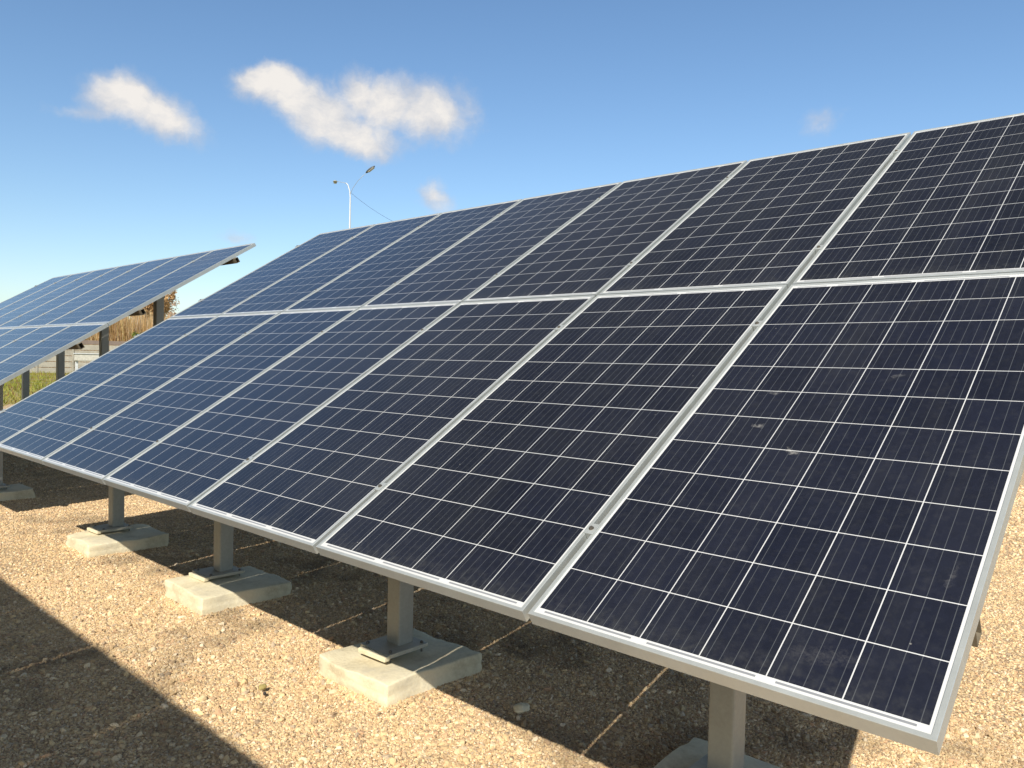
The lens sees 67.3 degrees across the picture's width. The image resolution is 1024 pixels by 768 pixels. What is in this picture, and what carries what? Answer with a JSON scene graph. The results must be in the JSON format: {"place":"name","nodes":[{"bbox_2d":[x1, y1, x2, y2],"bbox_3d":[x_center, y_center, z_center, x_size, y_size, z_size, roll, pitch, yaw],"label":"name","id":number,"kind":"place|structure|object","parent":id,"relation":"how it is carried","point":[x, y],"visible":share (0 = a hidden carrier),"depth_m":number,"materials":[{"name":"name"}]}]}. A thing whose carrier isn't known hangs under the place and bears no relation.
{"place":"outdoors","nodes":[
{"label":"outdoors","id":0,"kind":"place"},
{"bbox_2d":[3,371,71,405],"bbox_3d":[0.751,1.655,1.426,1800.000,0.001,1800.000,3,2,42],"label":"ground","id":1,"kind":"structure","parent":0,"point":[21,389],"depth_m":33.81,"materials":[{"name":"green plant"}]},
{"bbox_2d":[16,356,85,382],"bbox_3d":[-23.418,-0.697,39.610,20.056,1.600,0.067,0,2,-29],"label":"wire fence","id":2,"kind":"object","parent":1,"relation":"on","point":[55,369],"visible":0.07,"depth_m":39.55,"materials":[{"name":"metal"}]},
{"bbox_2d":[30,340,126,372],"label":"concrete fence","id":3,"kind":"object","parent":1,"relation":"on","point":[70,352],"visible":0.06,"depth_m":62.43,"materials":[{"name":"grey concrete"}]},
{"bbox_2d":[73,353,98,369],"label":"electrical cabinet","id":4,"kind":"object","parent":1,"relation":"on","point":[82,356],"visible":0.62,"depth_m":53.87,"materials":[{"name":"white metal"}]},
{"bbox_2d":[165,296,179,317],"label":"autumn tree","id":5,"kind":"object","parent":1,"relation":"on","point":[174,304],"visible":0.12,"depth_m":89.37,"materials":[{"name":"brown plant"}]},
{"bbox_2d":[333,166,374,227],"bbox_3d":[-7.591,-4.793,36.206,2.325,10.779,0.411,2,2,24],"label":"street lamp","id":6,"kind":"object","parent":1,"relation":"on","point":[370,169],"visible":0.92,"depth_m":36.24,"materials":[{"name":"metal"}]},
{"bbox_2d":[0,404,1023,767],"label":"gravel ground","id":7,"kind":"structure","parent":0,"point":[960,694],"depth_m":3.95,"materials":[{"name":"beige gravel"}]},
{"bbox_2d":[0,484,34,500],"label":"concrete footing","id":8,"kind":"object","parent":7,"relation":"on","point":[15,491],"visible":0.85,"depth_m":8.56,"materials":[{"name":"grey concrete"}]},
{"bbox_2d":[66,525,169,557],"bbox_3d":[-3.381,1.349,6.595,0.590,0.160,0.659,3,2,44],"label":"concrete footing","id":9,"kind":"object","parent":7,"relation":"on","point":[92,544],"visible":0.88,"depth_m":6.45,"materials":[{"name":"grey concrete"}]},
{"bbox_2d":[0,113,1023,767],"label":"solar array","id":10,"kind":"object","parent":9,"relation":"on","point":[732,433],"visible":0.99,"depth_m":2.97,"materials":[{"name":"blue glass"}]},
{"bbox_2d":[165,566,290,615],"bbox_3d":[-1.954,1.421,5.288,0.600,0.158,0.660,3,2,42],"label":"concrete footing","id":11,"kind":"object","parent":7,"relation":"on","point":[250,584],"visible":0.83,"depth_m":5.14,"materials":[{"name":"grey concrete"}]},
{"bbox_2d":[259,684,266,689],"bbox_3d":[-1.227,1.492,3.782,0.038,0.028,0.042,1,2,-19],"label":"stone","id":12,"kind":"object","parent":7,"relation":"on","point":[262,686],"visible":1,"depth_m":3.77,"materials":[{"name":"beige stone"}]},
{"bbox_2d":[318,628,480,706],"bbox_3d":[-0.596,1.482,4.042,0.588,0.153,0.661,3,2,42],"label":"concrete footing","id":13,"kind":"object","parent":7,"relation":"on","point":[436,662],"visible":0.66,"depth_m":3.89,"materials":[{"name":"grey concrete"}]},
{"bbox_2d":[513,703,529,713],"bbox_3d":[0.046,1.519,3.608,0.080,0.043,0.068,1,2,-15],"label":"stone","id":14,"kind":"object","parent":7,"relation":"on","point":[519,708],"visible":1,"depth_m":3.59,"materials":[{"name":"stone"}]},
{"bbox_2d":[655,736,781,767],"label":"concrete footing","id":15,"kind":"object","parent":7,"relation":"on","point":[693,751],"visible":0.69,"depth_m":3.02,"materials":[{"name":"grey concrete"}]},
{"bbox_2d":[0,0,1023,318],"label":"sky","id":16,"kind":"structure","parent":0,"point":[132,131],"materials":[{"name":"blue"}]},
{"label":"verge","id":17,"kind":"structure","parent":0,"visible":0},
{"bbox_2d":[34,307,171,367],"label":"reeds","id":18,"kind":"object","parent":17,"relation":"on","point":[117,332],"visible":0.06,"depth_m":67.77,"materials":[{"name":"beige plant"}]},
{"bbox_2d":[134,287,180,323],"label":"autumn tree","id":19,"kind":"object","parent":17,"relation":"on","point":[170,296],"visible":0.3,"depth_m":76.91,"materials":[{"name":"orange plant"}]},
{"bbox_3d":[-8.542,1.048,13.600,0.600,0.161,0.662,3,2,42],"label":"concrete footing","id":20,"kind":"object","parent":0,"visible":0},
{"bbox_2d":[0,243,255,488],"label":"solar array","id":21,"kind":"object","parent":20,"relation":"on","point":[58,316],"visible":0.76,"depth_m":9.50,"materials":[{"name":"blue glass"}]}
]}

